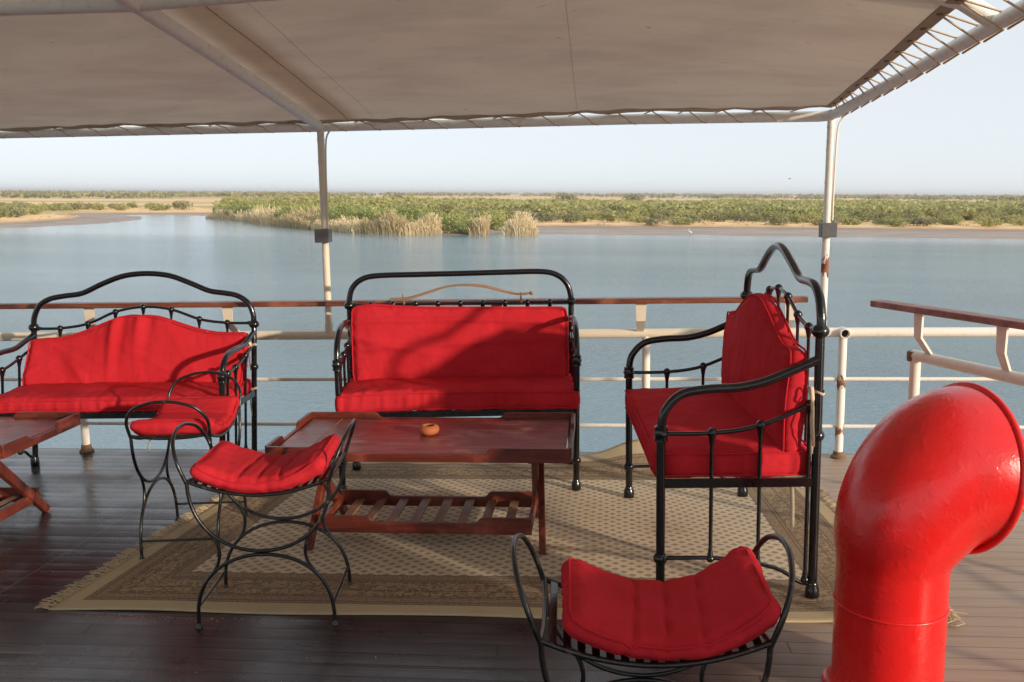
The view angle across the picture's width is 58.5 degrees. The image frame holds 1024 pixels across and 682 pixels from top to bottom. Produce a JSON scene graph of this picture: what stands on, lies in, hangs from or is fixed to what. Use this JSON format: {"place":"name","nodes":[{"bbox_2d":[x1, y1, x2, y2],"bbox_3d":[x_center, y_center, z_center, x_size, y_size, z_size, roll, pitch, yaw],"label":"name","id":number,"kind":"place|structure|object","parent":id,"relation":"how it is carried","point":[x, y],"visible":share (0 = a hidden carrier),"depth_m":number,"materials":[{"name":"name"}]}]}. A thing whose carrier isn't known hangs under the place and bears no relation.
{"place":"outdoors","nodes":[
{"label":"outdoors","id":0,"kind":"place"},
{"bbox_2d":[0,215,1023,453],"bbox_3d":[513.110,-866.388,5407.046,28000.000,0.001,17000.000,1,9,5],"label":"water","id":1,"kind":"structure","parent":0,"point":[254,262],"depth_m":59.11,"materials":[{"name":"liquid"}]},
{"bbox_2d":[205,208,246,220],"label":"reed clump","id":2,"kind":"object","parent":1,"relation":"in","point":[219,214],"visible":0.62,"depth_m":200.63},
{"bbox_2d":[241,204,281,224],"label":"reed clump","id":3,"kind":"object","parent":1,"relation":"in","point":[260,216],"visible":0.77,"depth_m":174.44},
{"bbox_2d":[271,203,319,229],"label":"reed clump","id":4,"kind":"object","parent":1,"relation":"in","point":[296,219],"visible":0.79,"depth_m":154.65,"materials":[{"name":"plant"}]},
{"bbox_2d":[311,215,368,233],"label":"reed clump","id":5,"kind":"object","parent":1,"relation":"in","point":[345,225],"visible":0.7,"depth_m":139.24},
{"bbox_2d":[357,209,410,234],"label":"reed clump","id":6,"kind":"object","parent":1,"relation":"in","point":[390,223],"visible":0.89,"depth_m":132.74,"materials":[{"name":"plant"}]},
{"bbox_2d":[401,212,442,234],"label":"reed clump","id":7,"kind":"object","parent":1,"relation":"in","point":[431,224],"visible":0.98,"depth_m":132.90,"materials":[{"name":"plant"}]},
{"bbox_2d":[467,213,492,234],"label":"reed clump","id":8,"kind":"object","parent":1,"relation":"in","point":[480,225],"visible":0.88,"depth_m":131.48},
{"bbox_2d":[502,209,540,234],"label":"reed clump","id":9,"kind":"object","parent":1,"relation":"on","point":[522,224],"visible":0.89,"depth_m":132.79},
{"bbox_2d":[0,449,1023,681],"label":"deck","id":10,"kind":"structure","parent":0,"point":[84,496],"depth_m":3.40,"materials":[{"name":"wood"}]},
{"bbox_2d":[0,412,80,521],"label":"coffee table","id":11,"kind":"object","parent":10,"relation":"on","point":[20,431],"visible":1,"depth_m":4.58,"materials":[{"name":"brown wood"}]},
{"bbox_2d":[0,271,258,488],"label":"bench","id":12,"kind":"object","parent":10,"relation":"on","point":[119,367],"visible":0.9,"depth_m":5.35,"materials":[{"name":"fabric"}]},
{"bbox_2d":[0,296,836,453],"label":"deck railing","id":13,"kind":"object","parent":10,"relation":"on","point":[640,331],"visible":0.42,"depth_m":5.48,"materials":[{"name":"metal"}]},
{"bbox_2d":[0,0,1023,333],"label":"pipe support","id":14,"kind":"object","parent":13,"relation":"on","point":[150,12],"visible":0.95,"depth_m":5.18,"materials":[{"name":"beige paint"}]},
{"bbox_2d":[0,109,799,138],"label":"lacing rope","id":15,"kind":"object","parent":14,"relation":"attached to","point":[423,120],"visible":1,"depth_m":5.35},
{"bbox_2d":[0,0,963,131],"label":"awning","id":16,"kind":"object","parent":14,"relation":"attached to","point":[334,61],"visible":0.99,"depth_m":4.09,"materials":[{"name":"fabric"}]},
{"bbox_2d":[835,0,1023,117],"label":"lacing rope","id":17,"kind":"object","parent":14,"relation":"attached to","point":[955,37],"visible":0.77,"depth_m":3.33,"materials":[{"name":"fabric"}]},
{"bbox_2d":[27,448,854,454],"bbox_3d":[-1.444,0.760,5.875,20.000,0.110,0.050,0,9,5],"label":"deck edge","id":18,"kind":"object","parent":10,"relation":"attached to","point":[257,450],"depth_m":5.96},
{"bbox_2d":[33,439,966,625],"bbox_3d":[-0.020,0.831,4.528,3.587,0.117,2.203,0,9,5],"label":"rug","id":19,"kind":"object","parent":10,"relation":"on","point":[599,520],"visible":0.51,"depth_m":4.14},
{"bbox_2d":[124,371,248,559],"bbox_3d":[-1.517,0.572,4.324,0.380,0.749,0.678,-2,9,-2],"label":"stool","id":20,"kind":"object","parent":19,"relation":"on","point":[213,416],"visible":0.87,"depth_m":4.18,"materials":[{"name":"fabric"}]},
{"bbox_2d":[171,418,356,628],"bbox_3d":[-0.936,0.683,3.569,0.678,0.749,0.380,-1,9,0],"label":"stool","id":21,"kind":"object","parent":19,"relation":"on","point":[230,469],"visible":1,"depth_m":3.41,"materials":[{"name":"fabric"}]},
{"bbox_2d":[265,412,574,554],"bbox_3d":[-0.386,0.666,4.329,1.358,0.517,0.663,0,9,5],"label":"coffee table","id":22,"kind":"object","parent":19,"relation":"on","point":[536,440],"visible":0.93,"depth_m":4.25,"materials":[{"name":"brown wood"}]},
{"bbox_2d":[419,423,438,435],"bbox_3d":[-0.390,0.417,4.298,0.097,0.045,0.097,0,9,5],"label":"ashtray","id":23,"kind":"object","parent":22,"relation":"on","point":[428,429],"visible":1,"depth_m":4.27,"materials":[{"name":"ceramic"}]},
{"bbox_2d":[332,268,581,493],"bbox_3d":[-0.288,0.210,5.083,1.336,1.174,0.520,-1,9,0],"label":"bench","id":24,"kind":"object","parent":19,"relation":"on","point":[437,360],"visible":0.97,"depth_m":5.15,"materials":[{"name":"fabric"}]},
{"bbox_2d":[389,284,532,304],"bbox_3d":[-0.288,-0.266,5.219,0.821,0.126,0.047,0,9,0],"label":"bent stick","id":25,"kind":"object","parent":24,"relation":"on","point":[402,298],"visible":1,"depth_m":5.20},
{"bbox_2d":[623,241,829,598],"bbox_3d":[0.886,0.247,4.098,0.661,1.368,1.287,-1,9,2],"label":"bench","id":26,"kind":"object","parent":19,"relation":"on","point":[750,417],"visible":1,"depth_m":3.57,"materials":[{"name":"fabric"}]},
{"bbox_2d":[510,533,794,681],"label":"stool","id":27,"kind":"object","parent":10,"relation":"on","point":[727,604],"visible":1,"depth_m":2.16,"materials":[{"name":"fabric"}]},
{"bbox_2d":[822,382,1023,681],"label":"ventilation cowl","id":28,"kind":"object","parent":10,"relation":"on","point":[930,495],"visible":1,"depth_m":2.73,"materials":[{"name":"red paint"}]},
{"bbox_2d":[827,326,1023,459],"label":"deck railing","id":29,"kind":"object","parent":10,"relation":"on","point":[843,334],"visible":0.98,"depth_m":5.33,"materials":[{"name":"metal"}]},
{"bbox_2d":[870,300,1023,511],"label":"stair railing","id":30,"kind":"object","parent":10,"relation":"on","point":[1003,373],"visible":0.84,"depth_m":4.30,"materials":[{"name":"metal"}]},
{"bbox_2d":[0,193,1023,238],"bbox_3d":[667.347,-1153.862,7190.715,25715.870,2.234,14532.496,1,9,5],"label":"terrain","id":31,"kind":"structure","parent":0,"point":[871,229],"depth_m":165.30,"materials":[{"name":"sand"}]},
{"bbox_2d":[0,207,8,217],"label":"shrub","id":32,"kind":"object","parent":31,"relation":"on","point":[3,213],"visible":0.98,"depth_m":183.07,"materials":[{"name":"green plant"}]},
{"bbox_2d":[6,208,27,216],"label":"shrub","id":33,"kind":"object","parent":31,"relation":"on","point":[15,212],"visible":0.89,"depth_m":187.87,"materials":[{"name":"green plant"}]},
{"bbox_2d":[27,207,41,214],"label":"shrub","id":34,"kind":"object","parent":31,"relation":"on","point":[36,211],"visible":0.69,"depth_m":207.91,"materials":[{"name":"green plant"}]},
{"bbox_2d":[45,204,59,210],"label":"shrub","id":35,"kind":"object","parent":31,"relation":"on","point":[53,208],"visible":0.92,"depth_m":251.80,"materials":[{"name":"green plant"}]},
{"bbox_2d":[59,205,73,210],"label":"shrub","id":36,"kind":"object","parent":31,"relation":"on","point":[62,207],"visible":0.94,"depth_m":247.59,"materials":[{"name":"green plant"}]},
{"bbox_2d":[65,203,84,209],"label":"shrub","id":37,"kind":"object","parent":31,"relation":"on","point":[76,206],"visible":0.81,"depth_m":252.62,"materials":[{"name":"green plant"}]},
{"bbox_2d":[91,203,109,209],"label":"shrub","id":38,"kind":"object","parent":31,"relation":"on","point":[100,207],"visible":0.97,"depth_m":260.73,"materials":[{"name":"green plant"}]},
{"bbox_2d":[115,203,126,209],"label":"shrub","id":39,"kind":"object","parent":31,"relation":"on","point":[123,206],"visible":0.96,"depth_m":259.86,"materials":[{"name":"green plant"}]},
{"bbox_2d":[147,203,167,210],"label":"shrub","id":40,"kind":"object","parent":31,"relation":"on","point":[155,207],"visible":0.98,"depth_m":261.07,"materials":[{"name":"green plant"}]},
{"bbox_2d":[172,200,192,209],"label":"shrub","id":41,"kind":"object","parent":31,"relation":"on","point":[180,204],"visible":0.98,"depth_m":267.48,"materials":[{"name":"green plant"}]},
{"bbox_2d":[213,202,232,211],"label":"mangrove shrub","id":42,"kind":"object","parent":31,"relation":"on","point":[220,206],"visible":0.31,"depth_m":210.30,"materials":[{"name":"green plant"}]},
{"bbox_2d":[221,203,238,216],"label":"mangrove shrub","id":43,"kind":"object","parent":31,"relation":"on","point":[226,208],"visible":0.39,"depth_m":202.55,"materials":[{"name":"green plant"}]},
{"bbox_2d":[233,204,252,214],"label":"mangrove shrub","id":44,"kind":"object","parent":31,"relation":"on","point":[240,208],"visible":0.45,"depth_m":196.17,"materials":[{"name":"green plant"}]},
{"bbox_2d":[270,208,290,222],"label":"mangrove shrub","id":45,"kind":"object","parent":31,"relation":"on","point":[279,213],"visible":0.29,"depth_m":164.81,"materials":[{"name":"green plant"}]},
{"bbox_2d":[284,203,316,213],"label":"mangrove shrub","id":46,"kind":"object","parent":31,"relation":"on","point":[303,207],"visible":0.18,"depth_m":165.84,"materials":[{"name":"green plant"}]},
{"bbox_2d":[315,208,338,221],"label":"mangrove shrub","id":47,"kind":"object","parent":31,"relation":"on","point":[332,216],"visible":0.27,"depth_m":148.32,"materials":[{"name":"green plant"}]},
{"bbox_2d":[332,201,360,219],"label":"mangrove shrub","id":48,"kind":"object","parent":31,"relation":"on","point":[339,211],"visible":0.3,"depth_m":152.49,"materials":[{"name":"green plant"}]},
{"bbox_2d":[344,206,377,222],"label":"mangrove shrub","id":49,"kind":"object","parent":31,"relation":"on","point":[351,213],"visible":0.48,"depth_m":143.25,"materials":[{"name":"green plant"}]},
{"bbox_2d":[368,205,397,221],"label":"mangrove shrub","id":50,"kind":"object","parent":31,"relation":"on","point":[375,214],"visible":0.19,"depth_m":140.03,"materials":[{"name":"green plant"}]},
{"bbox_2d":[395,210,417,221],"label":"mangrove shrub","id":51,"kind":"object","parent":31,"relation":"on","point":[400,214],"visible":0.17,"depth_m":137.99,"materials":[{"name":"green plant"}]},
{"bbox_2d":[398,205,421,215],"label":"mangrove shrub","id":52,"kind":"object","parent":31,"relation":"on","point":[403,209],"visible":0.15,"depth_m":148.58,"materials":[{"name":"green plant"}]},
{"bbox_2d":[404,206,426,221],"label":"mangrove shrub","id":53,"kind":"object","parent":31,"relation":"on","point":[414,211],"visible":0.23,"depth_m":145.00,"materials":[{"name":"green plant"}]},
{"bbox_2d":[437,210,459,229],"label":"mangrove shrub","id":54,"kind":"object","parent":31,"relation":"on","point":[444,219],"visible":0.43,"depth_m":138.90,"materials":[{"name":"green plant"}]},
{"bbox_2d":[443,216,467,231],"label":"mangrove shrub","id":55,"kind":"object","parent":31,"relation":"on","point":[449,221],"visible":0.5,"depth_m":134.38,"materials":[{"name":"green plant"}]},
{"bbox_2d":[448,219,471,234],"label":"mangrove shrub","id":56,"kind":"object","parent":31,"relation":"on","point":[463,226],"visible":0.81,"depth_m":132.96,"materials":[{"name":"green plant"}]},
{"bbox_2d":[448,210,478,218],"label":"mangrove shrub","id":57,"kind":"object","parent":31,"relation":"on","point":[461,213],"visible":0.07,"depth_m":148.72,"materials":[{"name":"green plant"}]},
{"bbox_2d":[471,209,500,222],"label":"mangrove shrub","id":58,"kind":"object","parent":31,"relation":"on","point":[481,214],"visible":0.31,"depth_m":153.75,"materials":[{"name":"green plant"}]},
{"bbox_2d":[479,215,507,229],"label":"mangrove shrub","id":59,"kind":"object","parent":31,"relation":"on","point":[495,224],"visible":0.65,"depth_m":148.03,"materials":[{"name":"green plant"}]},
{"bbox_2d":[485,209,507,219],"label":"shrub","id":60,"kind":"object","parent":31,"relation":"on","point":[501,213],"visible":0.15,"depth_m":168.81,"materials":[{"name":"green plant"}]},
{"bbox_2d":[498,210,514,220],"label":"shrub","id":61,"kind":"object","parent":31,"relation":"on","point":[510,215],"visible":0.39,"depth_m":178.28,"materials":[{"name":"green plant"}]},
{"bbox_2d":[0,190,1023,202],"bbox_3d":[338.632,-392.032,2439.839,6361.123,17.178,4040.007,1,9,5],"label":"distant scrub","id":62,"kind":"object","parent":31,"relation":"on","point":[112,194],"visible":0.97,"depth_m":1056.02,"materials":[{"name":"green plant"}]},
{"bbox_2d":[534,216,556,221],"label":"shrub","id":63,"kind":"object","parent":31,"relation":"on","point":[547,218],"visible":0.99,"depth_m":170.26,"materials":[{"name":"green plant"}]},
{"bbox_2d":[543,212,561,220],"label":"shrub","id":64,"kind":"object","parent":31,"relation":"on","point":[552,215],"visible":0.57,"depth_m":180.15,"materials":[{"name":"green plant"}]},
{"bbox_2d":[552,192,578,199],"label":"tree","id":65,"kind":"object","parent":31,"relation":"on","point":[564,196],"visible":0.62,"depth_m":552.41,"materials":[{"name":"green plant"}]},
{"bbox_2d":[557,213,579,222],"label":"shrub","id":66,"kind":"object","parent":31,"relation":"on","point":[567,217],"visible":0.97,"depth_m":170.23,"materials":[{"name":"green plant"}]},
{"bbox_2d":[565,208,588,216],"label":"shrub","id":67,"kind":"object","parent":31,"relation":"on","point":[569,211],"visible":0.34,"depth_m":194.15,"materials":[{"name":"green plant"}]},
{"bbox_2d":[570,211,588,221],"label":"shrub","id":68,"kind":"object","parent":31,"relation":"on","point":[581,216],"visible":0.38,"depth_m":174.90,"materials":[{"name":"green plant"}]},
{"bbox_2d":[581,211,598,219],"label":"shrub","id":69,"kind":"object","parent":31,"relation":"on","point":[590,215],"visible":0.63,"depth_m":186.31,"materials":[{"name":"green plant"}]},
{"bbox_2d":[594,211,620,221],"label":"shrub","id":70,"kind":"object","parent":31,"relation":"on","point":[613,217],"visible":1,"depth_m":172.38,"materials":[{"name":"green plant"}]},
{"bbox_2d":[212,194,1023,218],"bbox_3d":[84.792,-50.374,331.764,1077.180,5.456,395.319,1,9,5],"label":"scrub","id":71,"kind":"object","parent":31,"relation":"on","point":[932,207],"visible":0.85,"depth_m":219.79,"materials":[{"name":"green plant"}]},
{"bbox_2d":[619,209,640,220],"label":"shrub","id":72,"kind":"object","parent":31,"relation":"on","point":[628,215],"visible":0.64,"depth_m":178.27,"materials":[{"name":"green plant"}]},
{"bbox_2d":[622,193,645,200],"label":"tree","id":73,"kind":"object","parent":31,"relation":"on","point":[631,197],"visible":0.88,"depth_m":587.58,"materials":[{"name":"green plant"}]},
{"bbox_2d":[628,215,648,222],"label":"shrub","id":74,"kind":"object","parent":31,"relation":"on","point":[638,219],"visible":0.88,"depth_m":171.37,"materials":[{"name":"green plant"}]},
{"bbox_2d":[631,208,649,218],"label":"shrub","id":75,"kind":"object","parent":31,"relation":"on","point":[643,213],"visible":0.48,"depth_m":182.66,"materials":[{"name":"green plant"}]},
{"bbox_2d":[643,218,664,224],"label":"shrub","id":76,"kind":"object","parent":31,"relation":"on","point":[651,221],"visible":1,"depth_m":164.97,"materials":[{"name":"green plant"}]},
{"bbox_2d":[648,213,666,220],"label":"shrub","id":77,"kind":"object","parent":31,"relation":"on","point":[659,216],"visible":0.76,"depth_m":178.32,"materials":[{"name":"green plant"}]},
{"bbox_2d":[656,208,675,218],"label":"shrub","id":78,"kind":"object","parent":31,"relation":"on","point":[666,212],"visible":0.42,"depth_m":196.07,"materials":[{"name":"green plant"}]},
{"bbox_2d":[664,216,694,224],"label":"shrub","id":79,"kind":"object","parent":31,"relation":"on","point":[681,220],"visible":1,"depth_m":166.77,"materials":[{"name":"green plant"}]},
{"bbox_2d":[668,208,699,218],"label":"shrub","id":80,"kind":"object","parent":31,"relation":"on","point":[679,212],"visible":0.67,"depth_m":183.22,"materials":[{"name":"green plant"}]},
{"bbox_2d":[680,213,700,222],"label":"shrub","id":81,"kind":"object","parent":31,"relation":"on","point":[691,216],"visible":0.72,"depth_m":171.84,"materials":[{"name":"green plant"}]},
{"bbox_2d":[700,210,709,219],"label":"shrub","id":82,"kind":"object","parent":31,"relation":"on","point":[702,214],"visible":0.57,"depth_m":190.73,"materials":[{"name":"green plant"}]},
{"bbox_2d":[704,210,725,221],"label":"shrub","id":83,"kind":"object","parent":31,"relation":"on","point":[715,215],"visible":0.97,"depth_m":180.67,"materials":[{"name":"green plant"}]},
{"bbox_2d":[718,209,733,219],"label":"shrub","id":84,"kind":"object","parent":31,"relation":"on","point":[724,212],"visible":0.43,"depth_m":194.66,"materials":[{"name":"green plant"}]},
{"bbox_2d":[724,208,744,220],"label":"shrub","id":85,"kind":"object","parent":31,"relation":"on","point":[739,210],"visible":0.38,"depth_m":189.55,"materials":[{"name":"green plant"}]},
{"bbox_2d":[730,212,749,221],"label":"shrub","id":86,"kind":"object","parent":31,"relation":"on","point":[742,217],"visible":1,"depth_m":179.77,"materials":[{"name":"green plant"}]},
{"bbox_2d":[743,211,766,221],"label":"shrub","id":87,"kind":"object","parent":31,"relation":"on","point":[753,217],"visible":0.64,"depth_m":185.54,"materials":[{"name":"green plant"}]},
{"bbox_2d":[757,211,789,221],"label":"shrub","id":88,"kind":"object","parent":31,"relation":"on","point":[766,214],"visible":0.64,"depth_m":181.77,"materials":[{"name":"green plant"}]},
{"bbox_2d":[760,216,789,224],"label":"shrub","id":89,"kind":"object","parent":31,"relation":"on","point":[778,221],"visible":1,"depth_m":165.53,"materials":[{"name":"green plant"}]},
{"bbox_2d":[784,213,803,223],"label":"shrub","id":90,"kind":"object","parent":31,"relation":"on","point":[794,219],"visible":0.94,"depth_m":171.90,"materials":[{"name":"green plant"}]},
{"bbox_2d":[801,211,821,222],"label":"shrub","id":91,"kind":"object","parent":31,"relation":"on","point":[810,218],"visible":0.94,"depth_m":176.28,"materials":[{"name":"green plant"}]},
{"bbox_2d":[812,216,841,225],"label":"shrub","id":92,"kind":"object","parent":31,"relation":"on","point":[821,221],"visible":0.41,"depth_m":164.38,"materials":[{"name":"green plant"}]},
{"bbox_2d":[840,215,860,224],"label":"shrub","id":93,"kind":"object","parent":31,"relation":"on","point":[845,220],"visible":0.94,"depth_m":166.21,"materials":[{"name":"green plant"}]},
{"bbox_2d":[845,208,862,217],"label":"shrub","id":94,"kind":"object","parent":31,"relation":"on","point":[853,213],"visible":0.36,"depth_m":200.76,"materials":[{"name":"green plant"}]},
{"bbox_2d":[853,211,872,221],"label":"shrub","id":95,"kind":"object","parent":31,"relation":"on","point":[862,216],"visible":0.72,"depth_m":184.73,"materials":[{"name":"green plant"}]},
{"bbox_2d":[872,212,889,221],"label":"shrub","id":96,"kind":"object","parent":31,"relation":"on","point":[880,215],"visible":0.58,"depth_m":173.77,"materials":[{"name":"green plant"}]},
{"bbox_2d":[872,216,894,224],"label":"shrub","id":97,"kind":"object","parent":31,"relation":"on","point":[882,219],"visible":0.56,"depth_m":168.90,"materials":[{"name":"green plant"}]},
{"bbox_2d":[884,217,912,226],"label":"shrub","id":98,"kind":"object","parent":31,"relation":"on","point":[898,222],"visible":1,"depth_m":162.50,"materials":[{"name":"green plant"}]},
{"bbox_2d":[906,217,936,225],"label":"shrub","id":99,"kind":"object","parent":31,"relation":"on","point":[918,222],"visible":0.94,"depth_m":162.99,"materials":[{"name":"green plant"}]},
{"bbox_2d":[909,212,934,221],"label":"shrub","id":100,"kind":"object","parent":31,"relation":"on","point":[917,215],"visible":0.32,"depth_m":182.77,"materials":[{"name":"green plant"}]},
{"bbox_2d":[941,215,964,224],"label":"shrub","id":101,"kind":"object","parent":31,"relation":"on","point":[952,221],"visible":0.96,"depth_m":167.90,"materials":[{"name":"green plant"}]},
{"bbox_2d":[976,213,1000,221],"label":"shrub","id":102,"kind":"object","parent":31,"relation":"on","point":[998,216],"visible":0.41,"depth_m":174.95,"materials":[{"name":"green plant"}]},
{"bbox_2d":[974,216,1003,226],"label":"shrub","id":103,"kind":"object","parent":31,"relation":"on","point":[987,221],"visible":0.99,"depth_m":160.63,"materials":[{"name":"green plant"}]},
{"bbox_2d":[990,212,1010,222],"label":"shrub","id":104,"kind":"object","parent":31,"relation":"on","point":[1002,217],"visible":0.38,"depth_m":181.41,"materials":[{"name":"green plant"}]},
{"bbox_2d":[1005,214,1023,222],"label":"shrub","id":105,"kind":"object","parent":31,"relation":"on","point":[1014,216],"visible":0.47,"depth_m":176.95,"materials":[{"name":"green plant"}]},
{"bbox_2d":[1008,218,1023,224],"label":"shrub","id":106,"kind":"object","parent":31,"relation":"on","point":[1015,221],"visible":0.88,"depth_m":165.86,"materials":[{"name":"green plant"}]},
{"bbox_2d":[0,0,1023,195],"label":"sky","id":107,"kind":"structure","parent":0,"point":[957,128],"materials":[{"name":"white"}]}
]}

